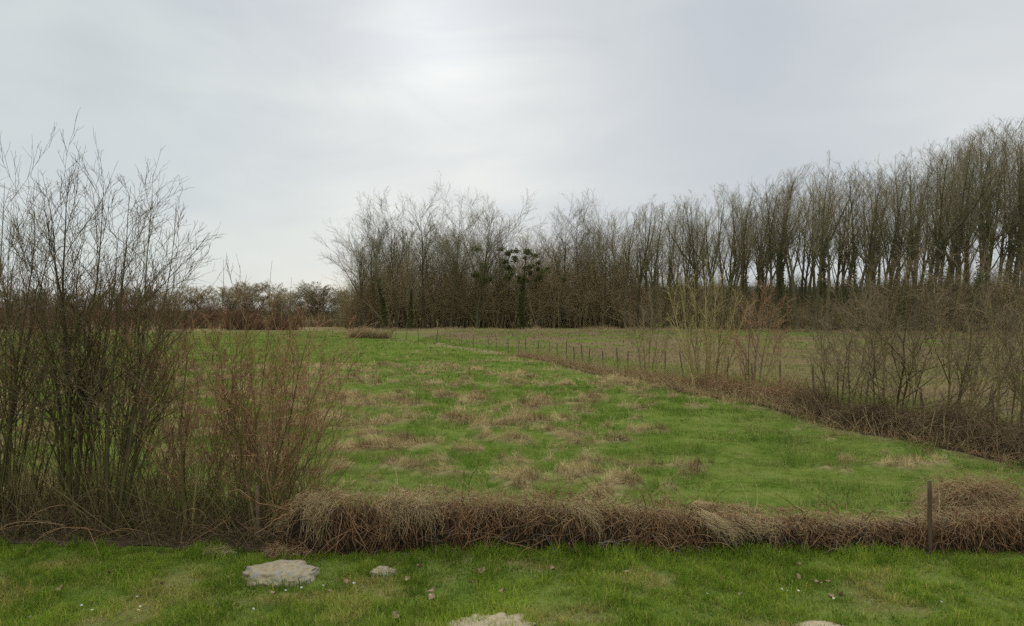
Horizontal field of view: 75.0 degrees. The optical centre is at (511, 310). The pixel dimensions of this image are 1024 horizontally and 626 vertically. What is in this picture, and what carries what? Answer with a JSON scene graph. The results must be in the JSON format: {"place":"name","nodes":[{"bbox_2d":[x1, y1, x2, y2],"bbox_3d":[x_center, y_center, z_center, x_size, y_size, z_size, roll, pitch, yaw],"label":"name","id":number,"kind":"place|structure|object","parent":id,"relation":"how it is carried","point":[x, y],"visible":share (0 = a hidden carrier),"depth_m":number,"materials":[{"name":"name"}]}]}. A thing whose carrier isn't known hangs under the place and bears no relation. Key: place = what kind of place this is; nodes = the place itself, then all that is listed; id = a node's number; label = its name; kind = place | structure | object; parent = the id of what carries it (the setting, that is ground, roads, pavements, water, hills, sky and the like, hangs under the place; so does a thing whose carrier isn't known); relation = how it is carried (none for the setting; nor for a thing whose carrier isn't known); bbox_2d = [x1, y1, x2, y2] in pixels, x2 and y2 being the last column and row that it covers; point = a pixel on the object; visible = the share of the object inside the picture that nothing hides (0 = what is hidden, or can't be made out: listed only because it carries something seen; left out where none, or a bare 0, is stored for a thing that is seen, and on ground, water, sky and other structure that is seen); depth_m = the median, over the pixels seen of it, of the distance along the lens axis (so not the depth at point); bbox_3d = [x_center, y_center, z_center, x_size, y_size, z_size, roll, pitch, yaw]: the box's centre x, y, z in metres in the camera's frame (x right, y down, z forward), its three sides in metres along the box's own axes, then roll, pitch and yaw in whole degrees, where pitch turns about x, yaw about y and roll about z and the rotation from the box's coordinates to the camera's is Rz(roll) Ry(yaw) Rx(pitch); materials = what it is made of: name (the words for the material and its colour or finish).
{"place":"outdoors","nodes":[
{"label":"outdoors","id":0,"kind":"place"},
{"bbox_2d":[0,311,1023,625],"bbox_3d":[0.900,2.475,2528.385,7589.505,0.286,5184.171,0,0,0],"label":"ground","id":1,"kind":"structure","parent":0,"point":[794,491],"depth_m":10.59,"materials":[{"name":"green plant"}]},
{"bbox_2d":[0,263,125,519],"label":"dogwood shrub","id":2,"kind":"object","parent":1,"relation":"on","point":[21,430],"visible":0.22,"depth_m":7.96,"materials":[{"name":"brown plant"}]},
{"bbox_2d":[0,126,146,533],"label":"willow shrub","id":3,"kind":"object","parent":1,"relation":"on","point":[9,422],"visible":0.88,"depth_m":7.42,"materials":[{"name":"brown plant"}]},
{"bbox_2d":[0,111,176,531],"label":"willow shrub","id":4,"kind":"object","parent":1,"relation":"on","point":[68,445],"visible":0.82,"depth_m":7.46,"materials":[{"name":"brown plant"}]},
{"bbox_2d":[0,287,193,329],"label":"thicket hedge","id":5,"kind":"object","parent":1,"relation":"on","point":[127,309],"visible":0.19,"depth_m":89.69,"materials":[{"name":"brown plant"}]},
{"bbox_2d":[16,238,209,506],"bbox_3d":[-4.745,0.840,7.966,2.256,3.399,1.495,0,0,0],"label":"dogwood shrub","id":6,"kind":"object","parent":1,"relation":"on","point":[120,390],"visible":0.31,"depth_m":7.95,"materials":[{"name":"brown plant"}]},
{"bbox_2d":[6,145,250,537],"bbox_3d":[-4.205,0.284,7.505,2.383,4.468,1.964,0,0,23],"label":"willow shrub","id":7,"kind":"object","parent":1,"relation":"on","point":[128,435],"visible":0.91,"depth_m":7.37,"materials":[{"name":"brown plant"}]},
{"bbox_2d":[0,512,286,550],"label":"leaf litter","id":8,"kind":"object","parent":1,"relation":"on","point":[133,543],"visible":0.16,"depth_m":7.20,"materials":[{"name":"plant"}]},
{"bbox_2d":[0,299,347,319],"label":"wood","id":9,"kind":"object","parent":1,"relation":"on","point":[302,305],"visible":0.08,"depth_m":191.50,"materials":[{"name":"brown plant"}]},
{"bbox_2d":[114,295,265,539],"bbox_3d":[-3.527,1.173,7.333,1.530,2.788,1.456,0,0,0],"label":"dogwood shrub","id":10,"kind":"object","parent":1,"relation":"on","point":[182,468],"visible":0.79,"depth_m":7.27,"materials":[{"name":"brown plant"}]},
{"bbox_2d":[160,283,221,317],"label":"bare tree","id":11,"kind":"object","parent":1,"relation":"on","point":[191,296],"visible":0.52,"depth_m":207.56,"materials":[{"name":"brown plant"}]},
{"bbox_2d":[0,390,384,560],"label":"bramble tangle","id":12,"kind":"object","parent":1,"relation":"on","point":[44,510],"visible":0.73,"depth_m":7.35,"materials":[{"name":"brown plant"}]},
{"bbox_2d":[165,299,260,328],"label":"thicket hedge","id":13,"kind":"object","parent":1,"relation":"on","point":[212,319],"visible":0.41,"depth_m":93.62,"materials":[{"name":"brown plant"}]},
{"bbox_2d":[202,286,260,316],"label":"bare tree","id":14,"kind":"object","parent":1,"relation":"on","point":[228,299],"visible":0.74,"depth_m":187.80,"materials":[{"name":"brown plant"}]},
{"bbox_2d":[219,281,273,314],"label":"bare tree","id":15,"kind":"object","parent":1,"relation":"on","point":[252,292],"visible":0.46,"depth_m":201.47,"materials":[{"name":"brown plant"}]},
{"bbox_2d":[218,306,309,329],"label":"thicket hedge","id":16,"kind":"object","parent":1,"relation":"on","point":[277,321],"visible":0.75,"depth_m":85.11,"materials":[{"name":"brown plant"}]},
{"bbox_2d":[156,254,382,543],"bbox_3d":[-2.647,0.987,7.362,2.335,3.208,1.867,0,0,-27],"label":"dogwood shrub","id":17,"kind":"object","parent":1,"relation":"on","point":[250,433],"visible":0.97,"depth_m":7.26,"materials":[{"name":"brown plant"}]},
{"bbox_2d":[241,559,319,587],"bbox_3d":[-2.191,2.497,6.291,0.768,0.246,0.571,0,0,0],"label":"stone","id":18,"kind":"object","parent":1,"relation":"on","point":[285,569],"visible":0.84,"depth_m":6.18,"materials":[{"name":"beige stone"}]},
{"bbox_2d":[261,537,316,558],"bbox_3d":[-2.307,2.417,6.852,0.618,0.229,0.435,0,0,0],"label":"dry grass clump","id":19,"kind":"object","parent":1,"relation":"on","point":[278,550],"visible":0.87,"depth_m":6.82,"materials":[{"name":"brown plant"}]},
{"bbox_2d":[288,287,341,319],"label":"bare tree","id":20,"kind":"object","parent":1,"relation":"on","point":[321,303],"visible":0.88,"depth_m":188.45,"materials":[{"name":"brown plant"}]},
{"bbox_2d":[295,308,363,326],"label":"thicket hedge","id":21,"kind":"object","parent":1,"relation":"on","point":[334,321],"visible":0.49,"depth_m":101.50,"materials":[{"name":"brown plant"}]},
{"bbox_2d":[313,215,401,326],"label":"spreading tree","id":22,"kind":"object","parent":1,"relation":"on","point":[360,270],"visible":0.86,"depth_m":90.28,"materials":[{"name":"brown plant"}]},
{"bbox_2d":[344,232,401,328],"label":"ivy clad tree","id":23,"kind":"object","parent":1,"relation":"on","point":[382,303],"visible":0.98,"depth_m":86.64,"materials":[{"name":"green plant"}]},
{"bbox_2d":[348,190,404,328],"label":"tall tree","id":24,"kind":"object","parent":1,"relation":"on","point":[371,281],"visible":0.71,"depth_m":91.93,"materials":[{"name":"brown plant"}]},
{"bbox_2d":[357,186,417,328],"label":"tall tree","id":25,"kind":"object","parent":1,"relation":"on","point":[394,249],"visible":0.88,"depth_m":92.56,"materials":[{"name":"brown plant"}]},
{"bbox_2d":[399,255,424,329],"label":"ivy clad tree","id":26,"kind":"object","parent":1,"relation":"on","point":[410,325],"visible":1,"depth_m":88.30,"materials":[{"name":"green plant"}]},
{"bbox_2d":[389,174,461,328],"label":"tall tree","id":27,"kind":"object","parent":1,"relation":"on","point":[424,251],"visible":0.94,"depth_m":91.44,"materials":[{"name":"brown plant"}]},
{"bbox_2d":[421,178,493,328],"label":"spreading tree","id":28,"kind":"object","parent":1,"relation":"on","point":[455,269],"visible":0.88,"depth_m":91.81,"materials":[{"name":"brown plant"}]},
{"bbox_2d":[447,612,535,625],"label":"stone","id":29,"kind":"object","parent":1,"relation":"on","point":[498,617],"visible":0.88,"depth_m":5.27,"materials":[{"name":"beige stone"}]},
{"bbox_2d":[438,187,549,327],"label":"spreading tree","id":30,"kind":"object","parent":1,"relation":"on","point":[488,248],"visible":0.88,"depth_m":92.00,"materials":[{"name":"brown plant"}]},
{"bbox_2d":[324,207,671,328],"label":"thicket","id":31,"kind":"object","parent":1,"relation":"on","point":[466,297],"visible":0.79,"depth_m":94.51,"materials":[{"name":"brown plant"}]},
{"bbox_2d":[479,213,523,327],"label":"tall tree","id":32,"kind":"object","parent":1,"relation":"on","point":[501,264],"visible":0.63,"depth_m":93.05,"materials":[{"name":"brown plant"}]},
{"bbox_2d":[0,346,1016,514],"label":"dry grass","id":33,"kind":"structure","parent":1,"relation":"on","point":[539,398],"depth_m":14.16,"materials":[{"name":"plant"}]},
{"bbox_2d":[0,534,1023,625],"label":"verge grass","id":34,"kind":"structure","parent":1,"relation":"on","point":[628,559],"depth_m":6.02,"materials":[{"name":"green plant"}]},
{"bbox_2d":[470,228,566,328],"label":"ivy clad tree","id":35,"kind":"object","parent":1,"relation":"on","point":[522,279],"visible":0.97,"depth_m":89.97,"materials":[{"name":"green plant"}]},
{"bbox_2d":[532,192,603,327],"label":"tall tree","id":36,"kind":"object","parent":1,"relation":"on","point":[564,250],"visible":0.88,"depth_m":93.69,"materials":[{"name":"brown plant"}]},
{"bbox_2d":[514,346,636,373],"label":"bramble bank","id":37,"kind":"structure","parent":1,"relation":"on","point":[547,356],"depth_m":30.31,"materials":[{"name":"plant"}]},
{"bbox_2d":[554,190,608,327],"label":"tall tree","id":38,"kind":"object","parent":1,"relation":"on","point":[567,220],"visible":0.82,"depth_m":94.15,"materials":[{"name":"brown plant"}]},
{"bbox_2d":[575,191,632,328],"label":"tall tree","id":39,"kind":"object","parent":1,"relation":"on","point":[597,253],"visible":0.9,"depth_m":92.96,"materials":[{"name":"brown plant"}]},
{"bbox_2d":[232,454,1023,569],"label":"bramble hedge","id":40,"kind":"object","parent":1,"relation":"on","point":[348,526],"visible":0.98,"depth_m":6.94,"materials":[{"name":"plant"}]},
{"bbox_2d":[608,205,651,328],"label":"tall tree","id":41,"kind":"object","parent":1,"relation":"on","point":[628,272],"visible":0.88,"depth_m":91.50,"materials":[{"name":"brown plant"}]},
{"bbox_2d":[620,198,672,327],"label":"tall tree","id":42,"kind":"object","parent":1,"relation":"on","point":[639,287],"visible":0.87,"depth_m":89.35,"materials":[{"name":"brown plant"}]},
{"bbox_2d":[623,286,670,372],"bbox_3d":[5.043,0.830,24.985,2.015,3.505,1.490,0,0,16],"label":"thin shrub","id":43,"kind":"object","parent":1,"relation":"on","point":[649,342],"visible":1,"depth_m":24.91,"materials":[{"name":"brown plant"}]},
{"bbox_2d":[639,201,675,328],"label":"tall tree","id":44,"kind":"object","parent":1,"relation":"on","point":[655,269],"visible":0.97,"depth_m":88.39,"materials":[{"name":"brown plant"}]},
{"bbox_2d":[322,324,1023,334],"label":"edge grass","id":45,"kind":"structure","parent":1,"relation":"on","point":[554,329],"depth_m":83.30,"materials":[{"name":"plant"}]},
{"bbox_2d":[658,204,687,329],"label":"tall tree","id":46,"kind":"object","parent":1,"relation":"on","point":[667,307],"visible":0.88,"depth_m":87.23,"materials":[{"name":"brown plant"}]},
{"bbox_2d":[620,356,736,388],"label":"bramble bank","id":47,"kind":"structure","parent":1,"relation":"on","point":[673,376],"depth_m":22.88,"materials":[{"name":"plant"}]},
{"bbox_2d":[663,193,705,329],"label":"tall tree","id":48,"kind":"object","parent":1,"relation":"on","point":[689,237],"visible":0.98,"depth_m":86.09,"materials":[{"name":"brown plant"}]},
{"bbox_2d":[653,190,717,329],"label":"tall tree","id":49,"kind":"object","parent":1,"relation":"on","point":[695,271],"visible":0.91,"depth_m":87.04,"materials":[{"name":"brown plant"}]},
{"bbox_2d":[376,325,1020,435],"bbox_3d":[-1.366,2.067,38.962,2.397,1.486,63.318,0,0,-21],"label":"wire fence","id":50,"kind":"object","parent":1,"relation":"on","point":[992,394],"visible":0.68,"depth_m":21.92,"materials":[{"name":"grey metal"}]},
{"bbox_2d":[672,195,732,327],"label":"tall tree","id":51,"kind":"object","parent":1,"relation":"on","point":[709,266],"visible":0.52,"depth_m":92.49,"materials":[{"name":"brown plant"}]},
{"bbox_2d":[661,250,758,385],"bbox_3d":[6.356,0.264,21.496,3.017,4.538,1.634,0,0,0],"label":"coppiced willow","id":52,"kind":"object","parent":1,"relation":"on","point":[706,345],"visible":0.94,"depth_m":21.45,"materials":[{"name":"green plant"}]},
{"bbox_2d":[694,182,741,329],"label":"tall tree","id":53,"kind":"object","parent":1,"relation":"on","point":[717,253],"visible":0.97,"depth_m":85.83,"materials":[{"name":"brown plant"}]},
{"bbox_2d":[714,182,762,329],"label":"tall tree","id":54,"kind":"object","parent":1,"relation":"on","point":[734,269],"visible":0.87,"depth_m":85.97,"materials":[{"name":"brown plant"}]},
{"bbox_2d":[722,181,769,330],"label":"tall tree","id":55,"kind":"object","parent":1,"relation":"on","point":[744,249],"visible":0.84,"depth_m":85.41,"materials":[{"name":"brown plant"}]},
{"bbox_2d":[713,265,795,386],"bbox_3d":[7.020,0.588,19.495,2.507,3.979,1.648,0,0,0],"label":"sapling","id":56,"kind":"object","parent":1,"relation":"on","point":[762,356],"visible":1,"depth_m":19.37,"materials":[{"name":"brown plant"}]},
{"bbox_2d":[694,357,841,413],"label":"bramble bank","id":57,"kind":"structure","parent":1,"relation":"on","point":[768,388],"depth_m":18.61,"materials":[{"name":"plant"}]},
{"bbox_2d":[518,347,1023,465],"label":"bramble bank","id":58,"kind":"structure","parent":1,"relation":"on","point":[668,383],"depth_m":15.70,"materials":[{"name":"plant"}]},
{"bbox_2d":[744,171,800,330],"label":"tall tree","id":59,"kind":"object","parent":1,"relation":"on","point":[770,272],"visible":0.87,"depth_m":83.32,"materials":[{"name":"brown plant"}]},
{"bbox_2d":[747,179,820,329],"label":"tall tree","id":60,"kind":"object","parent":1,"relation":"on","point":[764,264],"visible":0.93,"depth_m":82.64,"materials":[{"name":"brown plant"}]},
{"bbox_2d":[757,186,816,327],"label":"tall tree","id":61,"kind":"object","parent":1,"relation":"on","point":[788,271],"visible":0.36,"depth_m":87.94,"materials":[{"name":"brown plant"}]},
{"bbox_2d":[756,164,818,329],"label":"tall tree","id":62,"kind":"object","parent":1,"relation":"on","point":[797,324],"visible":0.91,"depth_m":81.62,"materials":[{"name":"brown plant"}]},
{"bbox_2d":[760,161,815,330],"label":"tall tree","id":63,"kind":"object","parent":1,"relation":"on","point":[783,291],"visible":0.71,"depth_m":83.58,"materials":[{"name":"brown plant"}]},
{"bbox_2d":[791,191,835,327],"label":"tall tree","id":64,"kind":"object","parent":1,"relation":"on","point":[809,259],"visible":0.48,"depth_m":95.33,"materials":[{"name":"brown plant"}]},
{"bbox_2d":[788,170,842,325],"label":"tall tree","id":65,"kind":"object","parent":1,"relation":"on","point":[813,272],"visible":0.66,"depth_m":87.11,"materials":[{"name":"brown plant"}]},
{"bbox_2d":[608,219,1023,332],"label":"undergrowth","id":66,"kind":"object","parent":1,"relation":"on","point":[801,312],"visible":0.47,"depth_m":85.74,"materials":[{"name":"brown plant"}]},
{"bbox_2d":[622,266,1019,323],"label":"deep undergrowth","id":67,"kind":"object","parent":1,"relation":"on","point":[832,295],"visible":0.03,"depth_m":126.14,"materials":[{"name":"brown plant"}]},
{"bbox_2d":[804,168,850,330],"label":"tall tree","id":68,"kind":"object","parent":1,"relation":"on","point":[828,268],"visible":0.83,"depth_m":80.54,"materials":[{"name":"brown plant"}]},
{"bbox_2d":[794,152,868,329],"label":"tall tree","id":69,"kind":"object","parent":1,"relation":"on","point":[822,222],"visible":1,"depth_m":79.88,"materials":[{"name":"brown plant"}]},
{"bbox_2d":[816,185,864,329],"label":"tall tree","id":70,"kind":"object","parent":1,"relation":"on","point":[840,255],"visible":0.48,"depth_m":87.90,"materials":[{"name":"brown plant"}]},
{"bbox_2d":[773,259,923,411],"bbox_3d":[7.900,0.685,15.539,2.869,3.803,2.527,0,0,-27],"label":"hawthorn shrub","id":71,"kind":"object","parent":1,"relation":"on","point":[843,383],"visible":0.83,"depth_m":15.40,"materials":[{"name":"brown plant"}]},
{"bbox_2d":[828,158,886,330],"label":"tall tree","id":72,"kind":"object","parent":1,"relation":"on","point":[851,266],"visible":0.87,"depth_m":80.36,"materials":[{"name":"brown plant"}]},
{"bbox_2d":[768,367,962,440],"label":"bramble bank","id":73,"kind":"structure","parent":1,"relation":"on","point":[858,414],"depth_m":14.25,"materials":[{"name":"brown plant"}]},
{"bbox_2d":[840,165,902,331],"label":"tall tree","id":74,"kind":"object","parent":1,"relation":"on","point":[864,270],"visible":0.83,"depth_m":79.29,"materials":[{"name":"brown plant"}]},
{"bbox_2d":[845,169,903,330],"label":"tall tree","id":75,"kind":"object","parent":1,"relation":"on","point":[871,250],"visible":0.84,"depth_m":78.79,"materials":[{"name":"brown plant"}]},
{"bbox_2d":[869,163,920,328],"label":"tall tree","id":76,"kind":"object","parent":1,"relation":"on","point":[893,244],"visible":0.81,"depth_m":77.53,"materials":[{"name":"brown plant"}]},
{"bbox_2d":[873,173,930,330],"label":"tall tree","id":77,"kind":"object","parent":1,"relation":"on","point":[901,236],"visible":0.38,"depth_m":84.22,"materials":[{"name":"brown plant"}]},
{"bbox_2d":[870,147,934,319],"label":"tall tree","id":78,"kind":"object","parent":1,"relation":"on","point":[885,170],"visible":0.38,"depth_m":88.92,"materials":[{"name":"brown plant"}]},
{"bbox_2d":[878,148,937,331],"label":"tall tree","id":79,"kind":"object","parent":1,"relation":"on","point":[910,255],"visible":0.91,"depth_m":75.78,"materials":[{"name":"brown plant"}]},
{"bbox_2d":[815,241,1002,422],"bbox_3d":[8.424,0.527,13.978,3.369,4.145,2.972,0,0,39],"label":"hawthorn shrub","id":80,"kind":"object","parent":1,"relation":"on","point":[904,360],"visible":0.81,"depth_m":14.07,"materials":[{"name":"brown plant"}]},
{"bbox_2d":[905,156,948,327],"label":"tall tree","id":81,"kind":"object","parent":1,"relation":"on","point":[933,237],"visible":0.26,"depth_m":89.20,"materials":[{"name":"brown plant"}]},
{"bbox_2d":[887,152,967,331],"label":"tall tree","id":82,"kind":"object","parent":1,"relation":"on","point":[914,298],"visible":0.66,"depth_m":77.25,"materials":[{"name":"brown plant"}]},
{"bbox_2d":[927,480,931,553],"bbox_3d":[4.280,2.245,6.830,0.046,1.020,0.041,0,0,0],"label":"wooden post","id":83,"kind":"object","parent":1,"relation":"on","point":[929,510],"visible":0.79,"depth_m":6.82,"materials":[{"name":"wood"}]},
{"bbox_2d":[915,147,968,329],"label":"tall tree","id":84,"kind":"object","parent":1,"relation":"on","point":[946,245],"visible":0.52,"depth_m":81.13,"materials":[{"name":"brown plant"}]},
{"bbox_2d":[875,221,1023,423],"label":"hawthorn shrub","id":85,"kind":"object","parent":1,"relation":"on","point":[958,360],"visible":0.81,"depth_m":13.04,"materials":[{"name":"brown plant"}]},
{"bbox_2d":[881,368,1023,465],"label":"bramble bank","id":86,"kind":"structure","parent":1,"relation":"on","point":[984,427],"depth_m":11.95,"materials":[{"name":"brown plant"}]},
{"bbox_2d":[907,137,1008,331],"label":"tall tree","id":87,"kind":"object","parent":1,"relation":"on","point":[938,247],"visible":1,"depth_m":73.14,"materials":[{"name":"brown plant"}]},
{"bbox_2d":[921,132,997,329],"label":"tall tree","id":88,"kind":"object","parent":1,"relation":"on","point":[962,261],"visible":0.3,"depth_m":88.55,"materials":[{"name":"brown plant"}]},
{"bbox_2d":[930,140,989,332],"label":"tall tree","id":89,"kind":"object","parent":1,"relation":"on","point":[957,258],"visible":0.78,"depth_m":75.18,"materials":[{"name":"brown plant"}]},
{"bbox_2d":[900,460,1023,549],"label":"grass mound","id":90,"kind":"object","parent":1,"relation":"on","point":[951,492],"depth_m":7.44,"materials":[{"name":"plant"}]},
{"bbox_2d":[933,154,999,329],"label":"tall tree","id":91,"kind":"object","parent":1,"relation":"on","point":[967,253],"visible":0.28,"depth_m":79.64,"materials":[{"name":"brown plant"}]},
{"bbox_2d":[926,144,1008,322],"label":"tall tree","id":92,"kind":"object","parent":1,"relation":"on","point":[962,235],"visible":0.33,"depth_m":80.18,"materials":[{"name":"brown plant"}]},
{"bbox_2d":[927,236,1023,425],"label":"hawthorn shrub","id":93,"kind":"object","parent":1,"relation":"on","point":[1014,376],"visible":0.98,"depth_m":11.72,"materials":[{"name":"brown plant"}]},
{"bbox_2d":[941,118,1023,332],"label":"tall tree","id":94,"kind":"object","parent":1,"relation":"on","point":[982,237],"visible":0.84,"depth_m":74.23,"materials":[{"name":"brown plant"}]},
{"bbox_2d":[953,125,1023,330],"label":"tall tree","id":95,"kind":"object","parent":1,"relation":"on","point":[1012,232],"visible":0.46,"depth_m":79.58,"materials":[{"name":"brown plant"}]},
{"bbox_2d":[961,124,1018,328],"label":"tall tree","id":96,"kind":"object","parent":1,"relation":"on","point":[993,244],"visible":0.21,"depth_m":86.30,"materials":[{"name":"brown plant"}]},
{"bbox_2d":[957,123,1023,332],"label":"tall tree","id":97,"kind":"object","parent":1,"relation":"on","point":[988,231],"visible":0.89,"depth_m":72.85,"materials":[{"name":"brown plant"}]},
{"bbox_2d":[967,121,1023,332],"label":"tall tree","id":98,"kind":"object","parent":1,"relation":"on","point":[1020,255],"visible":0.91,"depth_m":71.57,"materials":[{"name":"brown plant"}]},
{"bbox_2d":[977,126,1023,302],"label":"tall tree","id":99,"kind":"object","parent":1,"relation":"on","point":[1004,254],"visible":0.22,"depth_m":83.56,"materials":[{"name":"brown plant"}]},
{"bbox_2d":[994,135,1023,329],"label":"tall tree","id":100,"kind":"object","parent":1,"relation":"on","point":[1010,245],"visible":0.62,"depth_m":78.44,"materials":[{"name":"brown plant"}]},
{"bbox_2d":[0,0,1023,310],"label":"sky","id":101,"kind":"structure","parent":0,"point":[275,113],"materials":[{"name":"grey"}]},
{"bbox_2d":[375,330,1023,441],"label":"field grass","id":102,"kind":"structure","parent":0,"point":[593,351],"depth_m":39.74,"materials":[{"name":"green plant"}]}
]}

